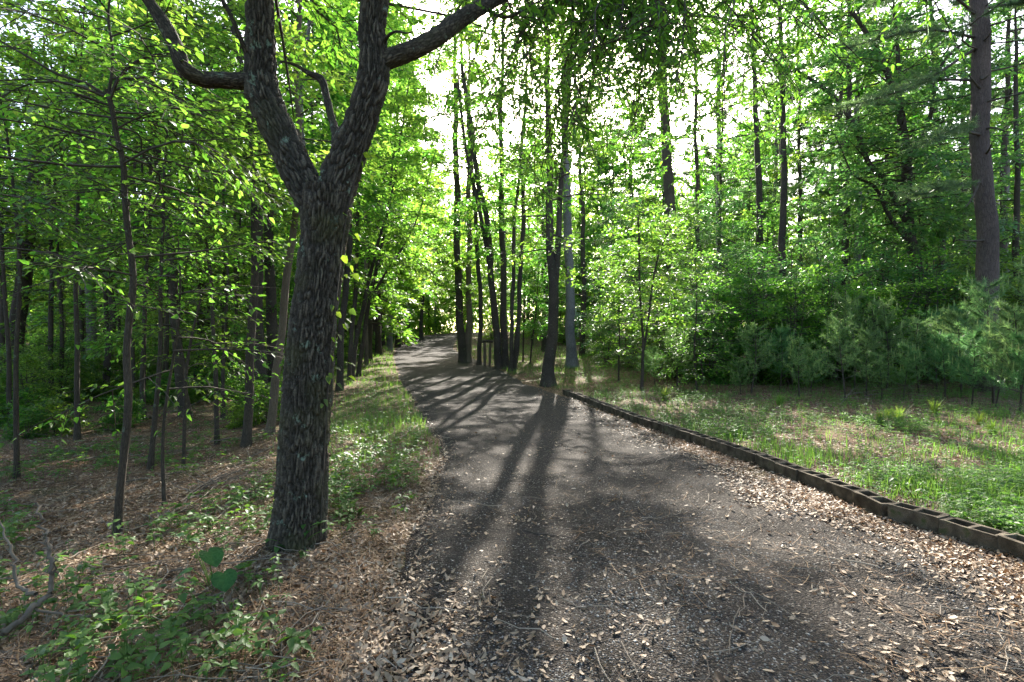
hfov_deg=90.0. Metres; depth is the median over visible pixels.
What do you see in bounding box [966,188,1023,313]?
understory tree
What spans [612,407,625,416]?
cinder block
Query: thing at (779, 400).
grass tuft
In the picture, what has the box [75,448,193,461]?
fallen branch
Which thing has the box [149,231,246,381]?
understory tree
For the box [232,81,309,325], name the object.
tree
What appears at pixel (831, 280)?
bush
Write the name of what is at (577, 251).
understory tree
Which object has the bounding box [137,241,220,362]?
understory tree
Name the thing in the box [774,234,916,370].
bush
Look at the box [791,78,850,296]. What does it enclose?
pine tree
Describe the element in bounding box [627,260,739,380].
bush
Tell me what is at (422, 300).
tree
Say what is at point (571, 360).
pine tree
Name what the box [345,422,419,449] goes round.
fallen branch
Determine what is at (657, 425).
cinder block
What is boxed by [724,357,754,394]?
young pine
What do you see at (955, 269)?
bush
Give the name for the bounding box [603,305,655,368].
bush
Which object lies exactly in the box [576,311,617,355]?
bush
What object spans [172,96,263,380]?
thin stem tree
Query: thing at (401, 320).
understory tree
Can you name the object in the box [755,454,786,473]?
cinder block
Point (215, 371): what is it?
understory tree
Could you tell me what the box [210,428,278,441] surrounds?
fallen branch
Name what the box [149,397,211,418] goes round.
fallen branch
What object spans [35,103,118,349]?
thin stem tree
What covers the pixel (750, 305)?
bush
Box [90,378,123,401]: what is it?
shrub
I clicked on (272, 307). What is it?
twin trunk tree
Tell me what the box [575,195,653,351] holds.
understory tree
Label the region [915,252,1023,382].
bush
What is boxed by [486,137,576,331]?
tree
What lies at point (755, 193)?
tree
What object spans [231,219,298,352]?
understory tree
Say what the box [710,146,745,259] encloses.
tree
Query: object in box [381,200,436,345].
tree
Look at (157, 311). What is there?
understory tree
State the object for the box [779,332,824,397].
young pine
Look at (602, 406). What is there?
cinder block
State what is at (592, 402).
cinder block
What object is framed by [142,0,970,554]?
oak tree
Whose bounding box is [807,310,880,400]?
young pine
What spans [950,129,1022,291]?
tree
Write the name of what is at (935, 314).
young pine
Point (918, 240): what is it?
understory tree
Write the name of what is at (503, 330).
tall tree
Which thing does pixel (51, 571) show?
fallen branch
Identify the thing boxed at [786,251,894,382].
bush
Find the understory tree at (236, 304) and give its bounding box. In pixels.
[147,31,298,388]
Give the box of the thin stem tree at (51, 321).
[0,32,130,393]
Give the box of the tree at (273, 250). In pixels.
[230,187,298,335]
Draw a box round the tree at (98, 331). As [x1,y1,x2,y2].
[8,182,121,334]
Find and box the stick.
[522,529,584,540]
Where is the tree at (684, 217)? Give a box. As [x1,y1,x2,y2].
[659,203,690,324]
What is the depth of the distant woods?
73.26 m
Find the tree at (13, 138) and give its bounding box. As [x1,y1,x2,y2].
[0,28,96,301]
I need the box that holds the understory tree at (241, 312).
[220,275,265,347]
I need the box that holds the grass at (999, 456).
[233,333,1023,530]
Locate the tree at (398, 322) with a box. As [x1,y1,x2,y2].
[347,159,432,349]
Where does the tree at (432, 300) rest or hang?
on the ground at (348, 389)
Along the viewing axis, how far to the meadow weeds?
8.56 m
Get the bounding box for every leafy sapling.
[577,247,669,381]
[652,244,747,391]
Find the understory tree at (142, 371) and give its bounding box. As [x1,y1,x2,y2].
[3,0,271,419]
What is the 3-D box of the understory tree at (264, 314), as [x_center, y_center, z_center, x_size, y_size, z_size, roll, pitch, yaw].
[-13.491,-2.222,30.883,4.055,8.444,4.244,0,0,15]
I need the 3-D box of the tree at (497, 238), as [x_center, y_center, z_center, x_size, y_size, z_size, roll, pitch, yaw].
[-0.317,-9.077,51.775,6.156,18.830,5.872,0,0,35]
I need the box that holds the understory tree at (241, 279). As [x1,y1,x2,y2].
[180,210,290,374]
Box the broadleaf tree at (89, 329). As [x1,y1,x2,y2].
[12,0,158,366]
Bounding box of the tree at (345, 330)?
[318,124,394,355]
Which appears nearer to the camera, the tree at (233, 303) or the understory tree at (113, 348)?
the understory tree at (113, 348)
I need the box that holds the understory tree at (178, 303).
[123,204,233,374]
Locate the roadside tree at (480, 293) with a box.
[417,64,534,364]
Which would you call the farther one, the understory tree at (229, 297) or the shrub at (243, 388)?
the understory tree at (229, 297)
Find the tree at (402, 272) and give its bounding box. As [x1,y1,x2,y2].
[274,5,427,357]
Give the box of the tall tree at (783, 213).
[691,0,856,349]
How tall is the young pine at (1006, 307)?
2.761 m
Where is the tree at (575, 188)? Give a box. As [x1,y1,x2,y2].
[556,186,601,302]
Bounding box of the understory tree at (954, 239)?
[874,139,1023,335]
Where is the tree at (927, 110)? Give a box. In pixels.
[834,54,974,264]
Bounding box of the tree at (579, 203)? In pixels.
[528,106,619,324]
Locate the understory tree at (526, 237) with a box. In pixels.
[506,230,548,341]
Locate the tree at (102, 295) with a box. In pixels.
[55,186,152,343]
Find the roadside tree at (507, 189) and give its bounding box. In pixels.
[471,124,555,370]
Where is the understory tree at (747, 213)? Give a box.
[724,205,815,352]
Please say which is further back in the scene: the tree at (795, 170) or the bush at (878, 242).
the tree at (795, 170)
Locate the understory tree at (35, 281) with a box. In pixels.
[7,271,45,347]
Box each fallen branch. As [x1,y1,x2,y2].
[0,502,58,636]
[0,520,38,595]
[34,577,174,617]
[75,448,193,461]
[125,458,230,481]
[130,469,270,530]
[139,449,272,531]
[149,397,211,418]
[165,440,276,502]
[208,478,273,523]
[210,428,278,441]
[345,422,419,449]
[834,386,924,399]
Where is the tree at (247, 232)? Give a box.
[186,90,285,294]
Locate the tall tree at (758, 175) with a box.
[669,0,877,358]
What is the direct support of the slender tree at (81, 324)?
on the ground at (348, 389)
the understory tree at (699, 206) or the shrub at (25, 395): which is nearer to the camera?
the shrub at (25, 395)
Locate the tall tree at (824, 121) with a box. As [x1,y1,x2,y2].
[806,1,1003,329]
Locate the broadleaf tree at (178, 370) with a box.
[1,0,266,416]
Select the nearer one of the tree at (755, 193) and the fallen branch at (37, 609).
the fallen branch at (37, 609)
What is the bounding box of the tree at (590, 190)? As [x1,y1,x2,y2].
[561,143,631,337]
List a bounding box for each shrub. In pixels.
[0,385,50,428]
[0,400,54,440]
[21,391,93,436]
[22,388,55,412]
[67,368,115,398]
[70,370,116,394]
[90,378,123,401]
[92,388,153,430]
[122,383,169,404]
[138,369,200,406]
[160,377,205,406]
[189,377,228,401]
[208,375,243,399]
[219,400,265,429]
[220,372,268,413]
[230,374,282,424]
[243,382,280,410]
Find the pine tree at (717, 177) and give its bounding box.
[673,28,766,279]
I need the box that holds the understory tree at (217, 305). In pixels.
[183,275,241,361]
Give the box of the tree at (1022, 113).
[947,74,1023,294]
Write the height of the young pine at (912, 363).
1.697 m
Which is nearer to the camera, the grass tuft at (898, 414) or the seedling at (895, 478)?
the seedling at (895, 478)
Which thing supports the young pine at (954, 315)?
on the ground at (348, 389)
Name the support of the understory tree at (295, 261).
on the ground at (348, 389)
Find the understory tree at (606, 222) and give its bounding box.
[576,188,648,347]
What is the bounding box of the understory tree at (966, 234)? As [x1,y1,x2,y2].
[878,191,1002,337]
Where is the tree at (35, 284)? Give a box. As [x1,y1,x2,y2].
[4,166,57,344]
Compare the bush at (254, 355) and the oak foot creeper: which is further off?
the bush at (254, 355)
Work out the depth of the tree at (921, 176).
42.59 m
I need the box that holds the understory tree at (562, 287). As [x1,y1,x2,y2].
[548,258,579,331]
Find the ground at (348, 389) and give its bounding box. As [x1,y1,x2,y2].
[0,329,1023,678]
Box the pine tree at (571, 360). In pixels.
[505,17,629,367]
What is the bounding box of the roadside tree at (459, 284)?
[411,0,536,362]
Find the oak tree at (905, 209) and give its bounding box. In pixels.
[755,0,1023,373]
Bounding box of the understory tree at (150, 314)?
[119,264,181,367]
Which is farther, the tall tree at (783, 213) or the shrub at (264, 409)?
the tall tree at (783, 213)
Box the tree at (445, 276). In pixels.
[384,147,453,328]
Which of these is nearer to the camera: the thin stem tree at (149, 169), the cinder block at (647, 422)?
the cinder block at (647, 422)
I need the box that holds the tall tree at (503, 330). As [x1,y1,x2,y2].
[408,0,565,368]
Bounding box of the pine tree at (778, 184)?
[724,24,839,306]
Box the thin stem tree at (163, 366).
[117,105,217,379]
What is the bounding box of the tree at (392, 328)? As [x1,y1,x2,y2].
[276,0,451,361]
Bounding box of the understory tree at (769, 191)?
[728,187,797,342]
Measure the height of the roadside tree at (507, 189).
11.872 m
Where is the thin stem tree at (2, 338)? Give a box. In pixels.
[0,44,95,386]
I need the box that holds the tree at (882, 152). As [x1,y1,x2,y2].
[827,26,956,326]
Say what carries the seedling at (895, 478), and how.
on the ground at (348, 389)
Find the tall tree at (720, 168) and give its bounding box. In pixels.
[656,11,793,327]
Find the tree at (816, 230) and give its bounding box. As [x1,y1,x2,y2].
[793,196,837,307]
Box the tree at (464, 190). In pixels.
[437,183,489,324]
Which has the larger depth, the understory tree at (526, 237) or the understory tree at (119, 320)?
the understory tree at (526, 237)
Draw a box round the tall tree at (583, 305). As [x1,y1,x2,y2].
[514,8,659,355]
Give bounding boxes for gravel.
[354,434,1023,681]
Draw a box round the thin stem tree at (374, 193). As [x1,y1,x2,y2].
[222,0,384,245]
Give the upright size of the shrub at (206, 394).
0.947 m
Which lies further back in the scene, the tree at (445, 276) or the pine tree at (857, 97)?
the tree at (445, 276)
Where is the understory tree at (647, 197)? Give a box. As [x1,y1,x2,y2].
[597,191,683,353]
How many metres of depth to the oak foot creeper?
3.95 m
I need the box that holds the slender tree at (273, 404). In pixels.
[174,0,404,434]
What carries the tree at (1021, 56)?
on the ground at (348, 389)
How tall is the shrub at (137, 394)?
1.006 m
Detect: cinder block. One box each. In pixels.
[563,389,570,395]
[567,391,573,397]
[572,392,582,398]
[576,395,585,401]
[580,396,590,402]
[586,398,597,404]
[590,399,599,406]
[594,401,605,409]
[600,403,611,410]
[605,405,617,413]
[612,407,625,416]
[618,410,631,418]
[625,412,638,422]
[633,415,647,424]
[643,418,657,429]
[652,421,671,432]
[664,424,684,437]
[676,428,698,441]
[690,433,710,445]
[704,437,728,451]
[719,442,747,457]
[736,448,764,464]
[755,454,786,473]
[774,461,809,481]
[798,470,838,491]
[824,480,866,504]
[852,490,896,518]
[888,501,949,533]
[938,516,1010,552]
[997,533,1023,561]
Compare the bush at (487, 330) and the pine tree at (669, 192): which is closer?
the pine tree at (669, 192)
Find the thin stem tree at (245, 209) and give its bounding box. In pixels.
[174,89,283,379]
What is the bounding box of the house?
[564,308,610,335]
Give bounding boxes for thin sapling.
[490,257,547,361]
[508,244,565,363]
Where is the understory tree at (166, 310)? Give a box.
[0,239,284,505]
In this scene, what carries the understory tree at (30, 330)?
on the ground at (348, 389)
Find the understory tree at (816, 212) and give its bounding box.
[788,165,883,332]
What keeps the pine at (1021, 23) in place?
on the ground at (348, 389)
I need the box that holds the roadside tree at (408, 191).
[338,27,454,380]
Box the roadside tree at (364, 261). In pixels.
[277,0,453,364]
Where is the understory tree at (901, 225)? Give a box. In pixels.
[876,163,934,327]
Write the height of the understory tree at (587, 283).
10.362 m
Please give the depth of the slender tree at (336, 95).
12.61 m
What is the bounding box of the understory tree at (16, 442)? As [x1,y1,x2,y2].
[0,0,145,479]
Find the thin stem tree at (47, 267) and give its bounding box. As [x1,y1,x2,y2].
[8,89,105,374]
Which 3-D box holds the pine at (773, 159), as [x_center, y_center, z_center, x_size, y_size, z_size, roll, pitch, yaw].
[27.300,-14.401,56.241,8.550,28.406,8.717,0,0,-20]
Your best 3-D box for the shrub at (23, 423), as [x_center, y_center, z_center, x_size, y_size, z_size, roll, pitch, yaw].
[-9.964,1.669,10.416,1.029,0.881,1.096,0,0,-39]
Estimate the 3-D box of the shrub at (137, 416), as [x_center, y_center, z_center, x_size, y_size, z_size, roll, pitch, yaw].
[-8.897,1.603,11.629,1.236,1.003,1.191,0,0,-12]
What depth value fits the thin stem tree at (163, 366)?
19.43 m
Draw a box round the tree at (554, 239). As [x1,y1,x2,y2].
[518,166,578,302]
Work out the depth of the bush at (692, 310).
21.15 m
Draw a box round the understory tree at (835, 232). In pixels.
[798,192,904,343]
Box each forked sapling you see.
[90,273,278,467]
[583,203,717,390]
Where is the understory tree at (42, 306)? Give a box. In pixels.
[6,181,141,381]
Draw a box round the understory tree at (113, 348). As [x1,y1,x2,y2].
[36,0,276,387]
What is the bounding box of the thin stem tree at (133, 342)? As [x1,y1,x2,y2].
[32,50,187,399]
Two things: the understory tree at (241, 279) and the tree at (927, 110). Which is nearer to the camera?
the understory tree at (241, 279)
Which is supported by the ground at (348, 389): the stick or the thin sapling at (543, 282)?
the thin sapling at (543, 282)
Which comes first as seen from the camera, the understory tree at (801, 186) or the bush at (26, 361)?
the bush at (26, 361)
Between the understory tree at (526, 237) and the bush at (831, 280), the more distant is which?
the understory tree at (526, 237)
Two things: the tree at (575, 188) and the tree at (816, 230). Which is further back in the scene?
the tree at (575, 188)
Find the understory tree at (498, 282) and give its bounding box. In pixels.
[472,253,522,333]
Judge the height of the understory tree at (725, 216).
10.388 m
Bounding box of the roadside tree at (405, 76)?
[262,0,451,390]
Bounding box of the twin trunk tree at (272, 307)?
[171,0,386,406]
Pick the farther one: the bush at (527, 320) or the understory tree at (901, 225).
the bush at (527, 320)
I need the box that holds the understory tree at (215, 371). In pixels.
[17,0,300,444]
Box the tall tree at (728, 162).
[621,3,787,336]
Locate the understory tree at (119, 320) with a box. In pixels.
[19,14,210,377]
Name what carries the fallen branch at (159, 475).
on the ground at (348, 389)
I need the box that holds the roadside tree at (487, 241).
[406,11,541,368]
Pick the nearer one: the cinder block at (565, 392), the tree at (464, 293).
the cinder block at (565, 392)
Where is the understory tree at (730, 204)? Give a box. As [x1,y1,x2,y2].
[668,186,772,357]
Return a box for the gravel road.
[361,332,1023,681]
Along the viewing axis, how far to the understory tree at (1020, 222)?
27.38 m
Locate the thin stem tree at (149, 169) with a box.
[58,0,233,413]
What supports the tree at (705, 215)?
on the ground at (348, 389)
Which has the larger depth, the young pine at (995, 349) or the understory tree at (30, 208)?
the young pine at (995, 349)
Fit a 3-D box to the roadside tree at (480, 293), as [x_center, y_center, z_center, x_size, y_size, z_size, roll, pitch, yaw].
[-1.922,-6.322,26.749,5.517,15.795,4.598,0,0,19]
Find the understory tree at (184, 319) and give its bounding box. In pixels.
[156,276,206,366]
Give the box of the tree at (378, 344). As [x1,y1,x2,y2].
[317,44,448,355]
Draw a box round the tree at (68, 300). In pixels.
[26,0,206,374]
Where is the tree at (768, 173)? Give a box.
[725,78,851,295]
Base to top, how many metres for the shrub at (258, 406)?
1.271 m
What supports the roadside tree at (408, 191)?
on the ground at (348, 389)
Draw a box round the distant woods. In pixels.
[5,157,1023,343]
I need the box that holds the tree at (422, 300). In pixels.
[402,199,451,339]
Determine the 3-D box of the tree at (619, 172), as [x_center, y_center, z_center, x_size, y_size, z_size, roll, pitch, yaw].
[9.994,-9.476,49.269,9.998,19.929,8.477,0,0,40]
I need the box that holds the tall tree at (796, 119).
[711,0,890,350]
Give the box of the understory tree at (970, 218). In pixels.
[927,162,1012,329]
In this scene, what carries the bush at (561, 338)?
on the ground at (348, 389)
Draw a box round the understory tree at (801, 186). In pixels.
[763,183,855,334]
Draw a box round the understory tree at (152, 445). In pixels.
[2,0,291,470]
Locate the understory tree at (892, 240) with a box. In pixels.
[852,174,936,361]
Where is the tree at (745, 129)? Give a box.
[702,118,797,282]
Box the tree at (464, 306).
[461,200,498,331]
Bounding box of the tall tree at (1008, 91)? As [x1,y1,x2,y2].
[883,0,1023,301]
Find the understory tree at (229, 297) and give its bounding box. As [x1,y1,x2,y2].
[157,180,265,357]
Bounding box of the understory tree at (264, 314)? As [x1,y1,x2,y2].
[263,236,297,365]
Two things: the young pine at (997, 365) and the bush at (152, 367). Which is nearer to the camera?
the young pine at (997, 365)
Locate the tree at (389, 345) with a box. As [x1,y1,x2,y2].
[352,78,446,350]
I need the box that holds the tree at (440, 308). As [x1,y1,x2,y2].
[410,186,465,334]
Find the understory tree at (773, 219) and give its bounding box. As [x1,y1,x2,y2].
[723,198,820,338]
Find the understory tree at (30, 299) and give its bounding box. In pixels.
[4,249,73,349]
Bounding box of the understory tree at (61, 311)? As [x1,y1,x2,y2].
[0,0,167,398]
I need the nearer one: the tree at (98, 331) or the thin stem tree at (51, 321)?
the thin stem tree at (51, 321)
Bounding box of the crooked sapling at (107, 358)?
[0,100,186,396]
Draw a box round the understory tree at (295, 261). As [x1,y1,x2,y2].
[240,222,350,357]
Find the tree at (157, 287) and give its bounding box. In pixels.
[127,191,184,345]
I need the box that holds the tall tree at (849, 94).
[737,0,900,366]
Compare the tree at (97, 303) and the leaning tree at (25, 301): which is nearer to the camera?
the leaning tree at (25, 301)
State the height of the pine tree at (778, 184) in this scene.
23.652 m
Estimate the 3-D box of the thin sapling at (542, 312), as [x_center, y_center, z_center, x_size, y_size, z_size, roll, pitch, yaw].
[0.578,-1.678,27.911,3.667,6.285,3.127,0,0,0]
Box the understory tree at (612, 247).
[574,243,660,361]
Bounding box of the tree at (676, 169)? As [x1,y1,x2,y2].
[622,130,700,321]
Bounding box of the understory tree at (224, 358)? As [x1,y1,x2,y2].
[125,12,350,417]
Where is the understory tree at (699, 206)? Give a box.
[631,194,732,367]
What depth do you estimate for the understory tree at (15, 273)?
26.61 m
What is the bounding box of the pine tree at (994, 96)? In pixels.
[892,0,1023,298]
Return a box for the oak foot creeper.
[263,520,332,552]
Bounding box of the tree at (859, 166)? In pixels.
[800,33,961,304]
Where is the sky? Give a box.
[0,0,1023,336]
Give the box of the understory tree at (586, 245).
[565,217,615,340]
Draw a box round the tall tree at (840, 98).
[746,0,949,243]
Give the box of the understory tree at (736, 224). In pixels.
[730,215,777,338]
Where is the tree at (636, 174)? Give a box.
[590,101,662,297]
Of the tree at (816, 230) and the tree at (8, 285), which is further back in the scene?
the tree at (816, 230)
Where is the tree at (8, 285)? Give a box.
[0,135,47,326]
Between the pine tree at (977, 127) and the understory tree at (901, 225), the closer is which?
the pine tree at (977, 127)
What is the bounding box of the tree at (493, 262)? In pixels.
[474,190,531,321]
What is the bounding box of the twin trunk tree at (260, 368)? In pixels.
[137,0,390,408]
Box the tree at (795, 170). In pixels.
[766,67,895,305]
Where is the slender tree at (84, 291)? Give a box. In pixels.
[43,115,98,341]
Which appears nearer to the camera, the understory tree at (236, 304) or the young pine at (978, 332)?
the young pine at (978, 332)
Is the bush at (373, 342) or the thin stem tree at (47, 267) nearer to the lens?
the thin stem tree at (47, 267)
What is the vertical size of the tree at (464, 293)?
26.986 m
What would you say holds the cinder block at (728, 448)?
on the ground at (348, 389)
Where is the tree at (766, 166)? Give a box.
[723,145,792,303]
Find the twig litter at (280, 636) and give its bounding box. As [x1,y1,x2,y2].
[0,380,1023,681]
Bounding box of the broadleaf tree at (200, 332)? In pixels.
[116,34,250,382]
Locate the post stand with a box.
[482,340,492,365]
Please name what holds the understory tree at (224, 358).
on the ground at (348, 389)
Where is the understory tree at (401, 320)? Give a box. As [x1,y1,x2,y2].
[385,298,413,340]
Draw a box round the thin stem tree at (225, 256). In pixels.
[167,91,276,380]
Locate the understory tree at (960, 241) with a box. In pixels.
[947,228,975,291]
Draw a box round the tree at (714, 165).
[678,137,750,286]
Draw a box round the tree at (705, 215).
[685,180,736,306]
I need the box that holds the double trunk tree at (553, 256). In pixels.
[488,0,657,386]
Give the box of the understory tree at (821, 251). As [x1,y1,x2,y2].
[795,236,839,322]
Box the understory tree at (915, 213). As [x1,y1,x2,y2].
[864,163,959,335]
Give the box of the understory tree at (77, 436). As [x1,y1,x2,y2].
[0,0,201,440]
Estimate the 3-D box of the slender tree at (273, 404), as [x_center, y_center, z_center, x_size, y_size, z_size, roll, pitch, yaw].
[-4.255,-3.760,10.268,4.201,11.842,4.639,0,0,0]
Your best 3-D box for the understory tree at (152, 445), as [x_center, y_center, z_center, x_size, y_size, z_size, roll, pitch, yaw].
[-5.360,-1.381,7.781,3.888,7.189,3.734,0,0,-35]
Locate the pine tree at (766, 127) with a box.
[724,42,823,315]
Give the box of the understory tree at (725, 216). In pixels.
[681,207,751,305]
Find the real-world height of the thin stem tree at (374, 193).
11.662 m
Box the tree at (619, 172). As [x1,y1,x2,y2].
[559,138,660,327]
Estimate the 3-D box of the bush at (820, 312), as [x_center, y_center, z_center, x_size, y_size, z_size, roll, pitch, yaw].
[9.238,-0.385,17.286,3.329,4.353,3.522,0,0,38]
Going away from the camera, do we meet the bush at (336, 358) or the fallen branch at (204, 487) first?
the fallen branch at (204, 487)
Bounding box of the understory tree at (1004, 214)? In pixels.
[942,191,1023,320]
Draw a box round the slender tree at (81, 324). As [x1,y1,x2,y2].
[6,68,128,359]
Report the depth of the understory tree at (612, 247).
26.71 m
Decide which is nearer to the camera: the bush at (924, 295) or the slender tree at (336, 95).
the slender tree at (336, 95)
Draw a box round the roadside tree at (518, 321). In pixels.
[476,38,581,370]
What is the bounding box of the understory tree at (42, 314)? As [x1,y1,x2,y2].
[27,243,69,357]
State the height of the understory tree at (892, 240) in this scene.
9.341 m
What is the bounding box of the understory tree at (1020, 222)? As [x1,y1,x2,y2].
[997,202,1023,298]
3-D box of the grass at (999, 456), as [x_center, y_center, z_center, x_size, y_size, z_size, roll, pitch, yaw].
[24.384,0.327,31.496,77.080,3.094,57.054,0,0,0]
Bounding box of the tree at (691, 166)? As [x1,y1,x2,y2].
[677,154,733,303]
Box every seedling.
[137,615,182,628]
[196,633,232,657]
[336,499,364,516]
[888,477,926,497]
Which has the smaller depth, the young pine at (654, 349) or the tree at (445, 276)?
the young pine at (654, 349)
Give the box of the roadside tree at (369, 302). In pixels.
[341,40,451,376]
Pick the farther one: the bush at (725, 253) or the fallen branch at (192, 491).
the bush at (725, 253)
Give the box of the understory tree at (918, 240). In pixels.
[846,142,1016,357]
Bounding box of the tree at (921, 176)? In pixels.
[873,110,956,261]
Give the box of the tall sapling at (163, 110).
[0,0,299,534]
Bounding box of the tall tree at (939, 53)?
[830,0,1023,333]
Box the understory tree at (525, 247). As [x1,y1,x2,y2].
[499,223,548,339]
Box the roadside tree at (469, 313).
[403,0,520,361]
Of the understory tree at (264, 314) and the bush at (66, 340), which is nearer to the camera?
the bush at (66, 340)
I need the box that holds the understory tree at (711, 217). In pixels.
[656,197,725,345]
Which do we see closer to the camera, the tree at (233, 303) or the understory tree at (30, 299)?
the understory tree at (30, 299)
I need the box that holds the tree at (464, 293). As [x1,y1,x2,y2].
[440,223,489,324]
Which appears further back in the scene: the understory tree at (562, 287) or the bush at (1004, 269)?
the understory tree at (562, 287)
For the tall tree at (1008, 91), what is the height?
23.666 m
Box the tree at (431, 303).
[412,242,450,332]
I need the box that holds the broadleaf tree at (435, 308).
[420,176,465,333]
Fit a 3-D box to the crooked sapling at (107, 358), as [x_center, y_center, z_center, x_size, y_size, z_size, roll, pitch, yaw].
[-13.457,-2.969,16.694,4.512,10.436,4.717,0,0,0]
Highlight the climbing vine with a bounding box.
[319,120,379,534]
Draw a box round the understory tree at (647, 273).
[621,238,666,345]
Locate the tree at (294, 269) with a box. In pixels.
[274,27,399,364]
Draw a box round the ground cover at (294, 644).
[0,368,440,681]
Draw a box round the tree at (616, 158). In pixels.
[572,127,636,313]
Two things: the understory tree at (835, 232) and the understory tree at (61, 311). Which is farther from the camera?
the understory tree at (835, 232)
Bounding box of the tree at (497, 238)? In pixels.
[484,159,541,332]
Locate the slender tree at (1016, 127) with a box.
[931,0,1023,354]
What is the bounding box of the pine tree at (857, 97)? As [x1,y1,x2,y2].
[787,0,926,282]
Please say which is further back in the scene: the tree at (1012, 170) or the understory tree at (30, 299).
the tree at (1012, 170)
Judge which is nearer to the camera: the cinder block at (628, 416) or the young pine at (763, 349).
the cinder block at (628, 416)
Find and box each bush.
[0,343,71,413]
[0,344,46,418]
[5,326,86,382]
[12,338,99,403]
[38,322,102,371]
[46,340,115,393]
[80,335,154,386]
[97,320,151,372]
[113,349,163,389]
[137,338,194,379]
[189,350,244,395]
[195,335,254,382]
[238,330,285,373]
[334,339,347,374]
[335,332,364,362]
[361,332,387,353]
[393,321,412,338]
[410,321,418,336]
[424,312,455,333]
[476,316,500,339]
[520,307,541,335]
[557,317,578,344]
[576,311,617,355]
[581,314,624,364]
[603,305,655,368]
[615,289,688,370]
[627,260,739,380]
[644,254,760,371]
[660,276,767,384]
[670,218,812,379]
[702,242,808,383]
[710,229,844,378]
[731,263,840,387]
[740,241,870,376]
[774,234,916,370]
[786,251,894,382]
[811,276,954,384]
[830,222,974,378]
[870,236,975,380]
[874,230,1023,376]
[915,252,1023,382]
[952,241,1023,373]
[1000,254,1023,382]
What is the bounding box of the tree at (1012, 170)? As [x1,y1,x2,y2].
[998,139,1023,274]
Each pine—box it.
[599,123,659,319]
[637,344,665,385]
[657,324,698,387]
[665,292,736,384]
[722,320,787,392]
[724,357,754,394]
[727,80,817,316]
[758,322,806,389]
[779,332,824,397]
[783,347,829,392]
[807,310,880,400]
[820,292,892,387]
[838,327,893,394]
[842,293,922,388]
[860,349,905,398]
[875,340,924,397]
[884,313,945,392]
[906,304,967,388]
[919,329,968,398]
[922,1,1023,276]
[924,62,1023,231]
[926,303,995,396]
[927,301,986,386]
[934,270,1021,403]
[937,325,1000,405]
[957,323,1020,388]
[964,328,1023,406]
[967,258,1023,371]
[975,296,1023,409]
[975,328,1023,410]
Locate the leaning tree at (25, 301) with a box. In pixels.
[0,37,153,370]
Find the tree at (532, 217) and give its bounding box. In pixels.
[507,129,563,311]
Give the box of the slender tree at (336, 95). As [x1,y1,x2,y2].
[218,0,395,239]
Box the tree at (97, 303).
[31,251,137,355]
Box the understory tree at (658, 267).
[623,215,689,344]
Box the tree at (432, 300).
[352,58,463,346]
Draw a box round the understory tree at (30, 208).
[0,87,146,351]
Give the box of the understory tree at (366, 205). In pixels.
[274,22,413,244]
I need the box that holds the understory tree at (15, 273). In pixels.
[1,124,72,332]
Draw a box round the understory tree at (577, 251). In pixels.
[564,245,596,335]
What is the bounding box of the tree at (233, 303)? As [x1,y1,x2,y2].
[183,190,248,340]
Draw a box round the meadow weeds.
[525,368,1023,534]
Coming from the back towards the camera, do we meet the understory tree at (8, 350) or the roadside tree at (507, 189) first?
the roadside tree at (507, 189)
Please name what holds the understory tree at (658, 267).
on the ground at (348, 389)
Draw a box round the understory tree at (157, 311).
[99,202,206,354]
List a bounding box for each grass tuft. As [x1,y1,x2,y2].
[657,386,670,399]
[772,393,784,405]
[874,409,886,422]
[882,406,894,418]
[884,405,911,422]
[924,397,942,413]
[965,409,988,425]
[980,414,998,434]
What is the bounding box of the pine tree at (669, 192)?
[604,6,738,336]
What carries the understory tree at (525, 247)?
on the ground at (348, 389)
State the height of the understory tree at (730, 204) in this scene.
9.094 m
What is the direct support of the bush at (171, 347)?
on the ground at (348, 389)
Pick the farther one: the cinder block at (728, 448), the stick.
the cinder block at (728, 448)
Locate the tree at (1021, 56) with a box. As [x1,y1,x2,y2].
[970,50,1023,250]
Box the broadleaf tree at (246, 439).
[121,0,376,447]
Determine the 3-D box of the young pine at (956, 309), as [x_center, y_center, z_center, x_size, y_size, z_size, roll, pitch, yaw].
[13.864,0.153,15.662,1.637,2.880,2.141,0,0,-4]
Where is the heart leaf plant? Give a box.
[173,533,239,601]
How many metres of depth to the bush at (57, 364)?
16.04 m
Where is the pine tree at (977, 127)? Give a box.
[823,0,1023,392]
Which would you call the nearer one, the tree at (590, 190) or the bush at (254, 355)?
the bush at (254, 355)
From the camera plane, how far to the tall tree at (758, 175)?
26.07 m
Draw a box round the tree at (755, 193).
[722,121,791,315]
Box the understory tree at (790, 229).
[765,195,825,317]
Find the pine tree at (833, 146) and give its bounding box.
[811,17,921,291]
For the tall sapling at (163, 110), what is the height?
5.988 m
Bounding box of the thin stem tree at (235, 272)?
[187,96,277,379]
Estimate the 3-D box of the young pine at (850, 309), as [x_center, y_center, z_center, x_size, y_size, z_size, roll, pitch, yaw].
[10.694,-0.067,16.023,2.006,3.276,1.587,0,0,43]
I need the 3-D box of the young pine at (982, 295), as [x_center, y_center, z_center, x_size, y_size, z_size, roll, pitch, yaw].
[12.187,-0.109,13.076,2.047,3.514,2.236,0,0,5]
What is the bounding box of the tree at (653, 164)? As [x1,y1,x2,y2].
[628,131,709,323]
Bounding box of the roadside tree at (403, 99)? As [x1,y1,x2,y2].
[291,0,431,383]
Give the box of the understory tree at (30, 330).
[8,244,104,372]
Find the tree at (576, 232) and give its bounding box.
[492,168,586,351]
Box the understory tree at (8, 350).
[0,0,105,426]
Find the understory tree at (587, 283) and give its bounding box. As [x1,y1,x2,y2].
[575,249,606,334]

